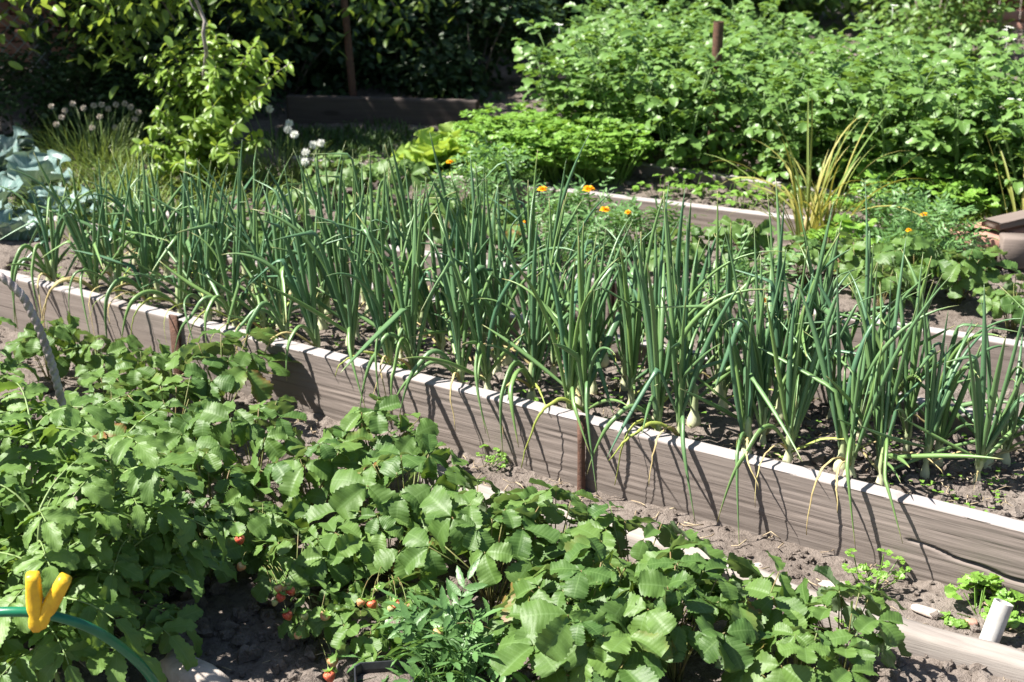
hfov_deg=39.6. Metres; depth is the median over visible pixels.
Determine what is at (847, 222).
weed
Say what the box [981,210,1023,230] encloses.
timber plank
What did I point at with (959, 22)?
garden bush
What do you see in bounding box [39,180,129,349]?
onion plant
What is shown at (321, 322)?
onion plant
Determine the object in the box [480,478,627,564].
strawberry plant
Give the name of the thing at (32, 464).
tomato plant
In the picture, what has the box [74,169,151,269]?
onion plant
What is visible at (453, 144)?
lettuce
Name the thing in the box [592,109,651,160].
parsley plant
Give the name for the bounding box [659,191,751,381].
onion plant
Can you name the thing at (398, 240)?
onion plant
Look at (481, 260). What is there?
onion plant
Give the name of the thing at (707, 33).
potato plant
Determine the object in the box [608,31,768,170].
potato plant
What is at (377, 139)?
grass
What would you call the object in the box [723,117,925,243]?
garlic plant
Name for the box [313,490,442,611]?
strawberry plant
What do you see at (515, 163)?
marigold plant
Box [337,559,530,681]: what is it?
marigold plant
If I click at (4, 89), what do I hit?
dark shrub
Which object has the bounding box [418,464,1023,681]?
edging plank
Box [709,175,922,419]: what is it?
onion plant
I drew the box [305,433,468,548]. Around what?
strawberry plant
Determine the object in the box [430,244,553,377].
onion plant
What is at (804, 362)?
onion plant
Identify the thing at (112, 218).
onion plant
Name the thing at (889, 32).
potato plant
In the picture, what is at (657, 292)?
onion plant
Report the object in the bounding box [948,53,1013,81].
potato plant
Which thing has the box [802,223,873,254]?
weed
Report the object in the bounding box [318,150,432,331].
onion plant
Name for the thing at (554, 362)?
onion plant
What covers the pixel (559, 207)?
onion plant
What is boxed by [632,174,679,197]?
seedling
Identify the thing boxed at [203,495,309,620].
strawberry plant
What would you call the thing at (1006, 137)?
potato plant
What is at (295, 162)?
grass clump
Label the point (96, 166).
grass clump
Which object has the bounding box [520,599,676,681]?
strawberry plant
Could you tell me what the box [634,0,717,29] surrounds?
potato plant
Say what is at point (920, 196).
marigold plant
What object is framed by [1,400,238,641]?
tomato plant
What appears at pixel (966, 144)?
potato plant
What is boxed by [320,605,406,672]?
strawberry plant
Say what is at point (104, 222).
onion plant
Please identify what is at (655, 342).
onion plant
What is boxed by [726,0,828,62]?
potato plant
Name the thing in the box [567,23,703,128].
potato plant
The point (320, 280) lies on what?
onion plant
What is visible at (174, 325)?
iron peg
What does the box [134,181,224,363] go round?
onion plant
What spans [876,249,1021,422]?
onion plant
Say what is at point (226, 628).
soil clods
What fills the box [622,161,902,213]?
bed board
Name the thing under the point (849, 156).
weed
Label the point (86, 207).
grass clump
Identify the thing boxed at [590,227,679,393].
onion plant
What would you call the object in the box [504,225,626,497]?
onion plant
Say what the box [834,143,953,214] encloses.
weed
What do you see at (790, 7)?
garden bush
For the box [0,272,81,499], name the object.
ribbed rod
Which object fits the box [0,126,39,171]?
cabbage plant
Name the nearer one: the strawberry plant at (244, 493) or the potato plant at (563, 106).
the strawberry plant at (244, 493)
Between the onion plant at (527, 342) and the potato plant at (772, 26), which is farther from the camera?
the potato plant at (772, 26)
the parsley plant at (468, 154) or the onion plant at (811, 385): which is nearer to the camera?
the onion plant at (811, 385)
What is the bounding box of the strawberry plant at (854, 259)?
[819,231,895,285]
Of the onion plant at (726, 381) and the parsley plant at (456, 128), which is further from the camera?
the parsley plant at (456, 128)
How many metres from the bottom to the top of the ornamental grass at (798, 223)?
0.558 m
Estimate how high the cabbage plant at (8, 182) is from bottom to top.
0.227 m
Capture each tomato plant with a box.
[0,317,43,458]
[0,380,174,593]
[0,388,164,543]
[0,410,35,467]
[0,412,46,681]
[0,415,54,593]
[0,450,166,681]
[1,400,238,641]
[54,465,219,670]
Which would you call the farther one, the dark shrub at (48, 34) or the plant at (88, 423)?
the dark shrub at (48, 34)
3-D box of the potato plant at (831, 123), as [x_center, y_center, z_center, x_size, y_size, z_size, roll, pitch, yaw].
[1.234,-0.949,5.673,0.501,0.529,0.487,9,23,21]
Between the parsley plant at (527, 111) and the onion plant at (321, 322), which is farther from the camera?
the parsley plant at (527, 111)
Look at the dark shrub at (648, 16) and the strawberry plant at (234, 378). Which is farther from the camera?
the dark shrub at (648, 16)
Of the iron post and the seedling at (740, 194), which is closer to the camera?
the seedling at (740, 194)
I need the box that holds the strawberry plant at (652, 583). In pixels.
[585,540,748,653]
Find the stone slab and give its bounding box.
[160,649,230,681]
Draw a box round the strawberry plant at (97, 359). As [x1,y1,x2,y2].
[58,330,147,387]
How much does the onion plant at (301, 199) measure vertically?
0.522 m
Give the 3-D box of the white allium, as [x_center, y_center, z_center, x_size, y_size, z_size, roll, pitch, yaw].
[-0.892,-0.761,5.546,0.648,0.389,0.578,16,26,36]
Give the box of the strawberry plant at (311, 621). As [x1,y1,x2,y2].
[277,578,354,681]
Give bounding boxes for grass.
[252,116,435,163]
[774,179,1020,224]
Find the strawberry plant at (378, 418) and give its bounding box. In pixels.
[317,393,439,482]
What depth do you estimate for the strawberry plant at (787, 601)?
2.55 m
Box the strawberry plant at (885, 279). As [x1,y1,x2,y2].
[851,257,915,311]
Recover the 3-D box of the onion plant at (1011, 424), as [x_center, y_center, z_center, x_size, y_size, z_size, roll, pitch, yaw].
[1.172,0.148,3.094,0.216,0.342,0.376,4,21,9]
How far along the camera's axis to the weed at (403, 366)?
3.62 m
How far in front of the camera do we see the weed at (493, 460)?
3.37 m
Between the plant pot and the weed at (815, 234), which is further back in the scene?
the weed at (815, 234)
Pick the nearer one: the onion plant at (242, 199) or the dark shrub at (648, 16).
the onion plant at (242, 199)
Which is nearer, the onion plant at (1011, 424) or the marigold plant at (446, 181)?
the onion plant at (1011, 424)
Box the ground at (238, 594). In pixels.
[0,0,1023,681]
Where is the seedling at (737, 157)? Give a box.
[678,152,742,184]
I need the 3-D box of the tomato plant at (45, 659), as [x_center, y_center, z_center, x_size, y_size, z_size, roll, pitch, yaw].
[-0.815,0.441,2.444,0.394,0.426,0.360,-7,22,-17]
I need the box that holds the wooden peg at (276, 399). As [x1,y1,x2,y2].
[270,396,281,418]
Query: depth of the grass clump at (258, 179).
5.41 m
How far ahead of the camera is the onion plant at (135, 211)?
4.26 m
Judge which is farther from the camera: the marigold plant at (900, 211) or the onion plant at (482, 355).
the marigold plant at (900, 211)
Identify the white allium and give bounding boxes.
[223,97,344,188]
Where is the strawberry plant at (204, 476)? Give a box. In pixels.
[105,450,211,506]
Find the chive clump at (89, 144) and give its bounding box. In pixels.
[3,100,178,181]
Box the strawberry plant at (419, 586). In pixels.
[365,571,444,622]
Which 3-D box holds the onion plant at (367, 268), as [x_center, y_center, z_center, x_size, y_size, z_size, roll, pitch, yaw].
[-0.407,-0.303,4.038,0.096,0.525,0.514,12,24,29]
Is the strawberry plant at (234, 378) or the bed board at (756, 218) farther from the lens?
the bed board at (756, 218)
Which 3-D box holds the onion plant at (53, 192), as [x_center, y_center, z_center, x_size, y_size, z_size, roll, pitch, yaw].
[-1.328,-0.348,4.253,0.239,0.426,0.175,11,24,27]
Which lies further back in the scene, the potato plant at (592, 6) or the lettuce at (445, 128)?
the potato plant at (592, 6)
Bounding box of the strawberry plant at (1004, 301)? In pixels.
[972,266,1023,333]
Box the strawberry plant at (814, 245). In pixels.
[761,230,847,283]
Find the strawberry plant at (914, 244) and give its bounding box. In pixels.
[876,229,960,295]
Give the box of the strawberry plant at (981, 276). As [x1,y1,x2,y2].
[906,244,1017,303]
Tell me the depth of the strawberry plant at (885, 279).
4.06 m
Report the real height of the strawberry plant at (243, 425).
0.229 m
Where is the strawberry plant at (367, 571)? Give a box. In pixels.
[301,519,377,588]
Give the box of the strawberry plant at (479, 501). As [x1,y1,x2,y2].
[442,470,550,564]
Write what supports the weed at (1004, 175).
on the ground at (238, 594)
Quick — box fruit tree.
[0,0,456,98]
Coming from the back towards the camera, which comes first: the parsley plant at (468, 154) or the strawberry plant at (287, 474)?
the parsley plant at (468, 154)
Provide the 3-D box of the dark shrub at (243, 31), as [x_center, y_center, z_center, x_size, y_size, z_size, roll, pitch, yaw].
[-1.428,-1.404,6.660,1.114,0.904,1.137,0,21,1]
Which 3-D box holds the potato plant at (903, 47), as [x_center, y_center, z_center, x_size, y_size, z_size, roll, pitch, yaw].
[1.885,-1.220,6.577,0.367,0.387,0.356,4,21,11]
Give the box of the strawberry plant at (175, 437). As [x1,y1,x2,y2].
[117,371,222,454]
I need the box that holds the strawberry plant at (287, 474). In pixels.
[228,425,391,518]
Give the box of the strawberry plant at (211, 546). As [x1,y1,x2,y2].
[161,494,263,579]
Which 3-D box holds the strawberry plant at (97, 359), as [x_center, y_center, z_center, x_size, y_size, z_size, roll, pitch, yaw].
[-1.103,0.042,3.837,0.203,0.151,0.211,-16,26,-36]
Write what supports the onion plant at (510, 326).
on the ground at (238, 594)
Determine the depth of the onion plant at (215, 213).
4.29 m
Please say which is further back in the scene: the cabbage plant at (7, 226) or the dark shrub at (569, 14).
the dark shrub at (569, 14)
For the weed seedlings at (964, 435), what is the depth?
3.35 m
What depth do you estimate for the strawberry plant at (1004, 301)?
3.94 m
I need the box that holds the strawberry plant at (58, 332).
[1,311,87,379]
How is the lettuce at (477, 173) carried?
on the ground at (238, 594)
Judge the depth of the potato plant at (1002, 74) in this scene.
5.93 m
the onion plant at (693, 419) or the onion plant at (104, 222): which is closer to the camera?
the onion plant at (693, 419)
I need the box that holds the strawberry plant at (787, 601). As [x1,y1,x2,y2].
[684,550,818,644]
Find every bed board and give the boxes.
[0,269,184,373]
[48,215,1023,450]
[87,202,615,323]
[178,315,1023,606]
[286,94,479,125]
[290,155,556,211]
[555,188,879,243]
[614,281,1023,393]
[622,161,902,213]
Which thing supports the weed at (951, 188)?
on the ground at (238, 594)
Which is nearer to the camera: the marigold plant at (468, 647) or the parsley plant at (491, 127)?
the marigold plant at (468, 647)
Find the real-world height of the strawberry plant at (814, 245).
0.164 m
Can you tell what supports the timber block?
on the ground at (238, 594)
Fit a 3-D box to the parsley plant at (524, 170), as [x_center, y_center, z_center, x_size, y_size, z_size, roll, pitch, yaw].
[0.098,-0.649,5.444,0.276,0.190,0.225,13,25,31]
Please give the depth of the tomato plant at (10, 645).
2.50 m
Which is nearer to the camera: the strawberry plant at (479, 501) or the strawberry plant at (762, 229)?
the strawberry plant at (479, 501)
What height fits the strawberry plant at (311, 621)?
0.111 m
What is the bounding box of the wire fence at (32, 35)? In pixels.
[0,0,80,90]
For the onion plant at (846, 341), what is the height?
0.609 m
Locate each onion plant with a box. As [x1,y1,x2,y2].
[0,181,95,327]
[0,184,71,331]
[11,152,105,275]
[34,158,148,284]
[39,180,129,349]
[65,161,166,335]
[69,196,183,337]
[70,148,197,286]
[74,162,153,266]
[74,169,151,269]
[89,160,196,300]
[96,157,175,265]
[105,175,151,276]
[107,157,163,255]
[113,152,187,281]
[121,200,226,337]
[125,174,256,314]
[127,173,236,272]
[132,163,258,297]
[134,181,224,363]
[146,150,235,305]
[159,174,248,256]
[160,150,323,351]
[162,162,226,288]
[170,162,295,316]
[182,144,306,304]
[188,144,271,281]
[192,171,297,327]
[199,203,298,386]
[215,177,302,293]
[220,173,305,305]
[222,166,320,380]
[224,166,426,340]
[227,202,388,356]
[248,190,349,295]
[252,155,386,329]
[252,182,384,406]
[267,214,332,318]
[275,149,358,345]
[288,141,345,307]
[307,194,437,422]
[313,158,365,317]
[315,177,560,358]
[316,149,405,315]
[316,174,457,363]
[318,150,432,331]
[332,165,431,301]
[340,167,444,412]
[357,146,438,337]
[360,137,454,305]
[389,217,515,430]
[394,155,543,344]
[403,185,538,439]
[411,162,526,331]
[416,185,527,352]
[424,131,537,318]
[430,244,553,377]
[446,227,577,393]
[457,173,575,365]
[472,202,570,456]
[475,187,613,357]
[476,135,588,306]
[483,235,642,455]
[492,189,567,374]
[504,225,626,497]
[525,200,627,386]
[537,215,649,394]
[537,220,662,415]
[557,239,671,367]
[585,219,679,376]
[587,223,771,484]
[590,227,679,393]
[595,190,699,411]
[606,190,739,523]
[627,184,782,432]
[642,191,790,394]
[654,224,786,445]
[655,224,765,401]
[655,229,813,447]
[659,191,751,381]
[663,238,742,427]
[703,227,776,410]
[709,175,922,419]
[714,195,851,401]
[717,274,892,522]
[720,268,801,543]
[744,275,951,549]
[775,202,860,375]
[775,273,958,472]
[781,195,953,419]
[782,267,855,429]
[797,184,932,458]
[823,240,1006,543]
[826,263,942,473]
[840,256,977,430]
[847,255,940,454]
[861,294,1007,478]
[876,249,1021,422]
[893,296,1023,470]
[901,287,1023,490]
[904,319,981,466]
[991,334,1023,466]
[999,285,1023,309]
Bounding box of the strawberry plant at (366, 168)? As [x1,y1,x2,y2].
[334,151,392,196]
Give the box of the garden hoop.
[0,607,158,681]
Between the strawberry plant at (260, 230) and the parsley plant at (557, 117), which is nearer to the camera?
the strawberry plant at (260, 230)
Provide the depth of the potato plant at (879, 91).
5.50 m
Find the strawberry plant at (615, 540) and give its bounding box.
[537,501,726,599]
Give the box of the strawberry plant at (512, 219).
[465,196,535,247]
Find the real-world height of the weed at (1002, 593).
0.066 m
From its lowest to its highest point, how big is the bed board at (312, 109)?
0.241 m
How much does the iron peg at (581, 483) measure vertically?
0.246 m
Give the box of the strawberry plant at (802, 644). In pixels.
[721,622,879,681]
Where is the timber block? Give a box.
[996,233,1023,268]
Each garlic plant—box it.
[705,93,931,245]
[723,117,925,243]
[983,127,1023,211]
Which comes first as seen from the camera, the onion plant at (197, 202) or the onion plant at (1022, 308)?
the onion plant at (1022, 308)
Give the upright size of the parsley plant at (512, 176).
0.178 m
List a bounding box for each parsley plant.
[450,147,513,193]
[452,108,529,142]
[457,114,522,149]
[462,142,512,179]
[463,124,505,144]
[468,102,542,128]
[473,114,565,179]
[474,147,535,184]
[477,113,539,160]
[477,123,538,162]
[495,112,572,178]
[505,104,573,128]
[505,115,580,164]
[505,145,568,184]
[513,122,586,176]
[517,122,606,185]
[534,116,620,186]
[538,109,592,125]
[553,134,584,174]
[560,118,656,187]
[568,111,606,135]
[577,97,650,154]
[578,139,623,181]
[581,109,654,170]
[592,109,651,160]
[604,138,649,179]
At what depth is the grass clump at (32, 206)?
5.25 m
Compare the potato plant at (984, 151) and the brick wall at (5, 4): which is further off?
the brick wall at (5, 4)
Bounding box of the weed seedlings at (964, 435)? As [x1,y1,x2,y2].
[24,253,1023,511]
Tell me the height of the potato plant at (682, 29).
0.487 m
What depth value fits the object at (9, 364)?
3.44 m
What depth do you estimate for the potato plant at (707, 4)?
7.08 m
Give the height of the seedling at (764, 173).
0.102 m
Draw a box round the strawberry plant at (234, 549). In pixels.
[158,513,244,586]
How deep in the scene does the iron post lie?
5.74 m
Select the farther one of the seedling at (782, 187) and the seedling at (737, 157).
the seedling at (737, 157)
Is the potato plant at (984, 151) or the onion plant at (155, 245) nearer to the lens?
the onion plant at (155, 245)
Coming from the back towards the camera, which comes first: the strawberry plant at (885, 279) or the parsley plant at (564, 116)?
the parsley plant at (564, 116)
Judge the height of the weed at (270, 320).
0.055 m
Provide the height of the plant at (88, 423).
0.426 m
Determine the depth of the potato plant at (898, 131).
5.18 m
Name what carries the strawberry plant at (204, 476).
on the ground at (238, 594)
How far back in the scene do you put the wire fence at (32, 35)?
7.19 m
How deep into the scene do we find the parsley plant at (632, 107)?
5.83 m
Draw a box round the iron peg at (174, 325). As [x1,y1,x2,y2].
[168,314,182,376]
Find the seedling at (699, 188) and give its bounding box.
[695,179,751,205]
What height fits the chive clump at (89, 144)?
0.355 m
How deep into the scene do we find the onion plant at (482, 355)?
3.40 m
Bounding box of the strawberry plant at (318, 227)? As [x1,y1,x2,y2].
[313,220,352,262]
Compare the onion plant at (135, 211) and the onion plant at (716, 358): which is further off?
the onion plant at (135, 211)
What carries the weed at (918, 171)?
on the ground at (238, 594)
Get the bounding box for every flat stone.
[754,562,762,567]
[818,580,844,586]
[911,604,940,619]
[965,618,977,625]
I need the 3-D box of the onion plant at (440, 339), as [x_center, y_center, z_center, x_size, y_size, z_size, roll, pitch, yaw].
[-0.202,-0.191,3.700,0.612,0.532,0.264,-10,23,-23]
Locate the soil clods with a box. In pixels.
[0,168,1023,681]
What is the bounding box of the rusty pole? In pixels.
[341,0,356,95]
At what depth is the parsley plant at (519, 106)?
5.86 m
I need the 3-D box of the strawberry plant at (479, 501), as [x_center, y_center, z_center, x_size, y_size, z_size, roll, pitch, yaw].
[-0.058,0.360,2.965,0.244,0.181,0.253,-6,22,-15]
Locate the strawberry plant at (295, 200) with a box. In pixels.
[259,178,329,224]
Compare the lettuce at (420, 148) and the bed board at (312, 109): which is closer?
the lettuce at (420, 148)
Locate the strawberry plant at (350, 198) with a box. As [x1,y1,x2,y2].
[342,187,409,238]
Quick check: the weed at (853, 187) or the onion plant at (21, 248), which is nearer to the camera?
the onion plant at (21, 248)
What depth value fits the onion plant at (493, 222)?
3.83 m
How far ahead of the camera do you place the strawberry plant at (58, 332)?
3.81 m
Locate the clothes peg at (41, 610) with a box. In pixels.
[25,571,71,632]
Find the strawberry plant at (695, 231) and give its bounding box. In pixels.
[643,223,707,273]
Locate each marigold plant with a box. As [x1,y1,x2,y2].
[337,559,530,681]
[406,154,511,221]
[450,131,542,206]
[487,171,590,259]
[510,204,615,285]
[521,179,614,239]
[547,170,636,253]
[567,195,659,263]
[593,181,705,265]
[697,225,818,336]
[835,169,940,255]
[848,189,965,266]
[872,193,999,260]
[875,179,978,253]
[875,202,987,297]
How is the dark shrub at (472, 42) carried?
on the ground at (238, 594)
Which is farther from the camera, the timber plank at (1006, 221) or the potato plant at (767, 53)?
the potato plant at (767, 53)
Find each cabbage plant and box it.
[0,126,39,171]
[0,149,83,213]
[0,174,40,228]
[0,209,49,240]
[14,185,96,219]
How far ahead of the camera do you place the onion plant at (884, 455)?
3.02 m
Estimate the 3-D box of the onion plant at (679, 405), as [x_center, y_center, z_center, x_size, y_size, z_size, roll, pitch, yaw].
[0.415,0.027,3.137,0.269,0.684,0.384,13,25,31]
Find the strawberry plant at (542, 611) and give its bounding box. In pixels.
[490,537,669,677]
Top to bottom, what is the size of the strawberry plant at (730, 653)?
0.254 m
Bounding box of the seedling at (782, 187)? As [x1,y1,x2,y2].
[746,183,791,204]
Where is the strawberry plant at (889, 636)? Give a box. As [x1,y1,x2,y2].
[774,565,911,671]
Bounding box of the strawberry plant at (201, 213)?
[176,199,233,239]
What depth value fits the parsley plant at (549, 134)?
5.58 m
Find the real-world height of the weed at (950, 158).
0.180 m
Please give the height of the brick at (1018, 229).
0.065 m
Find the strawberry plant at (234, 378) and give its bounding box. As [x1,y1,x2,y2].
[165,327,299,421]
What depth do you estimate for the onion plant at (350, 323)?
3.56 m
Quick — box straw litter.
[25,259,1023,679]
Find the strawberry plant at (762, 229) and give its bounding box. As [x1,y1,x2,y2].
[702,215,774,270]
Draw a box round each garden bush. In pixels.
[621,0,797,25]
[672,0,845,36]
[780,0,993,40]
[853,0,1023,65]
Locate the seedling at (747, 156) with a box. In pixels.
[700,141,766,170]
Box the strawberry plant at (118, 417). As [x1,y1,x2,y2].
[45,368,152,441]
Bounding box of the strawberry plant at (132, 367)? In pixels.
[100,339,190,408]
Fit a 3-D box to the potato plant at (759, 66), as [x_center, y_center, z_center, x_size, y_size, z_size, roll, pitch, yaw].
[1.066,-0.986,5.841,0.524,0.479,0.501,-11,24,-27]
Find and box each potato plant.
[512,37,627,125]
[513,13,639,119]
[552,26,686,163]
[558,13,654,96]
[561,1,675,100]
[565,17,639,55]
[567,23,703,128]
[570,0,652,37]
[581,20,705,107]
[594,0,710,60]
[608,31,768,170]
[614,8,757,133]
[620,22,762,145]
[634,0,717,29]
[646,12,747,105]
[656,0,766,83]
[667,0,779,65]
[698,41,850,178]
[700,0,805,93]
[702,15,829,135]
[704,35,835,155]
[724,32,809,101]
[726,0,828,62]
[747,57,899,190]
[763,35,885,161]
[767,12,901,141]
[788,21,847,69]
[788,39,843,102]
[805,32,977,171]
[809,37,1000,190]
[813,25,932,144]
[834,50,905,110]
[839,23,922,61]
[857,27,1002,155]
[885,41,949,101]
[890,60,1012,178]
[894,41,1023,208]
[900,53,981,111]
[937,58,1023,199]
[946,30,1023,159]
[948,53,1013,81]
[950,46,1023,215]
[951,72,1023,122]
[966,56,1018,108]
[1002,59,1023,145]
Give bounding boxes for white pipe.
[979,598,1013,642]
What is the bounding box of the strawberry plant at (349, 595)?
[310,569,368,609]
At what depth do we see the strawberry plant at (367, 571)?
2.79 m
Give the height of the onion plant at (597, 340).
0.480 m
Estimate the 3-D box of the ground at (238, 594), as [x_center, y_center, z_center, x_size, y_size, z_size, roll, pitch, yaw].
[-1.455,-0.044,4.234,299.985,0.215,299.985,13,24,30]
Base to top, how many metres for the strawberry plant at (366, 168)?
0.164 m
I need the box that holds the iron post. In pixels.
[707,21,723,152]
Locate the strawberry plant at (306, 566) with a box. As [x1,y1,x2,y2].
[250,518,353,602]
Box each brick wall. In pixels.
[0,0,108,61]
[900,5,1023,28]
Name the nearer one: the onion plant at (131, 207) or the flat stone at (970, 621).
the flat stone at (970, 621)
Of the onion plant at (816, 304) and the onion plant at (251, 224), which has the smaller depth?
the onion plant at (816, 304)
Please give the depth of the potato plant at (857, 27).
6.78 m
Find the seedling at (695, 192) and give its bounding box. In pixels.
[688,180,726,197]
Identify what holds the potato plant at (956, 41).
on the ground at (238, 594)
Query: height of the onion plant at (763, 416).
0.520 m
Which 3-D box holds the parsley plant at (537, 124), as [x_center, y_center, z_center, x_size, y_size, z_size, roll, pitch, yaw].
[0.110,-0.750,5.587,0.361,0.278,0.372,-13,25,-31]
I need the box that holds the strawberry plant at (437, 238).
[408,193,476,247]
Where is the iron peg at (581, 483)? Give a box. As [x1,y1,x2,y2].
[577,415,585,490]
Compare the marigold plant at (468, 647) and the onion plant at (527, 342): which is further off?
the onion plant at (527, 342)
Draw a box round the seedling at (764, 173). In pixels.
[733,167,783,193]
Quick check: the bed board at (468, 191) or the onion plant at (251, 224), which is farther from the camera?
the bed board at (468, 191)
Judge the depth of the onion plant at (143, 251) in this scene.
4.06 m
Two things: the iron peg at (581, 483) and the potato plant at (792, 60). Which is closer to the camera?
the iron peg at (581, 483)
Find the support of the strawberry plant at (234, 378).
on the ground at (238, 594)
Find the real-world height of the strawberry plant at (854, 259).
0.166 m
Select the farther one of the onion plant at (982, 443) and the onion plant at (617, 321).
the onion plant at (617, 321)
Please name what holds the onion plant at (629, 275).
on the ground at (238, 594)
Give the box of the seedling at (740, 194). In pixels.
[725,190,768,209]
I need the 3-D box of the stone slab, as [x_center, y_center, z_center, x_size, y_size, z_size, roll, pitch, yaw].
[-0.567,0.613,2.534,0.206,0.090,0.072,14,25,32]
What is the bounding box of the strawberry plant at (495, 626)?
[433,585,616,681]
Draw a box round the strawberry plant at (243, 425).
[184,394,309,486]
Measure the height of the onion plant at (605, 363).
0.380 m
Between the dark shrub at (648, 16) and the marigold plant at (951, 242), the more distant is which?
the dark shrub at (648, 16)
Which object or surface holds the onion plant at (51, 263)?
on the ground at (238, 594)
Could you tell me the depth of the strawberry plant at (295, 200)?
4.92 m
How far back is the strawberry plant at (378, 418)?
3.18 m
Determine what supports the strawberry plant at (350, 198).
on the ground at (238, 594)
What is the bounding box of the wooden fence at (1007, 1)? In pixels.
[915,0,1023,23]
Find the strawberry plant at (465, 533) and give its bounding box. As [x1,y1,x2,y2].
[398,484,564,608]
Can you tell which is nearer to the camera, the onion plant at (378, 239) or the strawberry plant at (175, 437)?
the strawberry plant at (175, 437)
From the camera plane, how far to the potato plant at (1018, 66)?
5.12 m
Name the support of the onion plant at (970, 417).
on the ground at (238, 594)
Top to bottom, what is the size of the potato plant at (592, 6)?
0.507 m
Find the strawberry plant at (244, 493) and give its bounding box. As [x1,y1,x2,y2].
[141,446,278,538]
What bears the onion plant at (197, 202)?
on the ground at (238, 594)
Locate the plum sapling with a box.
[130,0,294,187]
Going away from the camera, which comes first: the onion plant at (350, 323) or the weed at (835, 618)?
the weed at (835, 618)
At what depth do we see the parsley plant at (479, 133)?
5.76 m
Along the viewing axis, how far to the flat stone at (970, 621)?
2.74 m
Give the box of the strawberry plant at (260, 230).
[221,203,291,254]
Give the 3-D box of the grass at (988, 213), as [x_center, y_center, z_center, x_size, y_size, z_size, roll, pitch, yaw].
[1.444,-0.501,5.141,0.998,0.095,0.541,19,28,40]
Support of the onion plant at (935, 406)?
on the ground at (238, 594)
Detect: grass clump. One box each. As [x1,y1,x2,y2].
[2,168,126,234]
[9,159,168,216]
[14,177,179,239]
[38,140,217,200]
[72,142,244,207]
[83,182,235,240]
[162,155,299,206]
[235,131,335,182]
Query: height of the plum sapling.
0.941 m
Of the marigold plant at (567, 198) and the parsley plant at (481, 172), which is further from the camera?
the parsley plant at (481, 172)
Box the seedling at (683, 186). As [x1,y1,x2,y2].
[664,169,712,193]
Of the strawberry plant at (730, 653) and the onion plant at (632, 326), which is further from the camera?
the onion plant at (632, 326)
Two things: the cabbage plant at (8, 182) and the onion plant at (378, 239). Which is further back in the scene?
the cabbage plant at (8, 182)
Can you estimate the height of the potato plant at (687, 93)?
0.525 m
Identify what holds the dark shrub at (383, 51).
on the ground at (238, 594)
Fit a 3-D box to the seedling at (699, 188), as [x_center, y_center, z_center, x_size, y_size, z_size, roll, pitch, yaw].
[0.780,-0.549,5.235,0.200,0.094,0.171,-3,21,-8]
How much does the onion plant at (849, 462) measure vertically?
0.558 m
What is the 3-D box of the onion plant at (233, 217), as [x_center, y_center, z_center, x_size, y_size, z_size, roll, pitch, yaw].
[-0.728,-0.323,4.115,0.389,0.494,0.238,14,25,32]
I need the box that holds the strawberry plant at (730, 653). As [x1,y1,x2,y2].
[607,534,764,681]
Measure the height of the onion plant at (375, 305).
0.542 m
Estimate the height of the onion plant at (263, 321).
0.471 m
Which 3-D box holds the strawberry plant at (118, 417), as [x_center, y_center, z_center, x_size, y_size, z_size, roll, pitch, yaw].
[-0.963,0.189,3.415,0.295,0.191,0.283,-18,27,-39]
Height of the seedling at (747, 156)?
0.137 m
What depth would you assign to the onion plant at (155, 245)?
4.14 m
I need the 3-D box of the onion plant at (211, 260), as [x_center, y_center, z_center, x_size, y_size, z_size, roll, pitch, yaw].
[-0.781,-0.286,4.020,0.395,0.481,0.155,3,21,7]
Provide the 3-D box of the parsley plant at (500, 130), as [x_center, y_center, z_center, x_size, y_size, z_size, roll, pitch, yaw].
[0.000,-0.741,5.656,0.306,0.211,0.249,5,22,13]
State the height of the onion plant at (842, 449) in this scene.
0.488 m
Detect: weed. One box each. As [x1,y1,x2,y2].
[237,316,276,329]
[397,364,419,370]
[476,444,508,470]
[516,389,538,400]
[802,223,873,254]
[813,146,923,207]
[824,212,896,272]
[832,173,941,226]
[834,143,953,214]
[834,617,853,632]
[842,548,912,589]
[878,170,1000,224]
[888,151,992,196]
[912,157,1007,205]
[939,571,1019,628]
[945,165,1021,222]
[981,588,1023,622]
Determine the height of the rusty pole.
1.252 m
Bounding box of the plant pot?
[354,659,413,681]
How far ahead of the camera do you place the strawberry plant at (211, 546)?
2.84 m
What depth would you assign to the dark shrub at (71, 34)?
7.67 m
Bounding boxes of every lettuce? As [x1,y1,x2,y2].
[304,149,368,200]
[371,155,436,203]
[391,127,469,180]
[432,133,480,170]
[433,121,481,142]
[457,158,500,177]
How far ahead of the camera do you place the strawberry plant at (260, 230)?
4.62 m
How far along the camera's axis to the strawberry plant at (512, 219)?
4.59 m
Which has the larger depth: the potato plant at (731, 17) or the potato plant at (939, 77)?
the potato plant at (731, 17)
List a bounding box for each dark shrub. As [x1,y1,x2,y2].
[0,47,88,151]
[1,0,254,114]
[22,36,159,155]
[40,2,183,151]
[48,0,334,57]
[71,0,317,116]
[97,53,197,162]
[165,0,321,85]
[184,0,385,97]
[239,0,410,89]
[290,0,518,70]
[305,0,492,96]
[368,0,580,104]
[441,0,657,58]
[464,0,725,34]
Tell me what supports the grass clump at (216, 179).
on the ground at (238, 594)

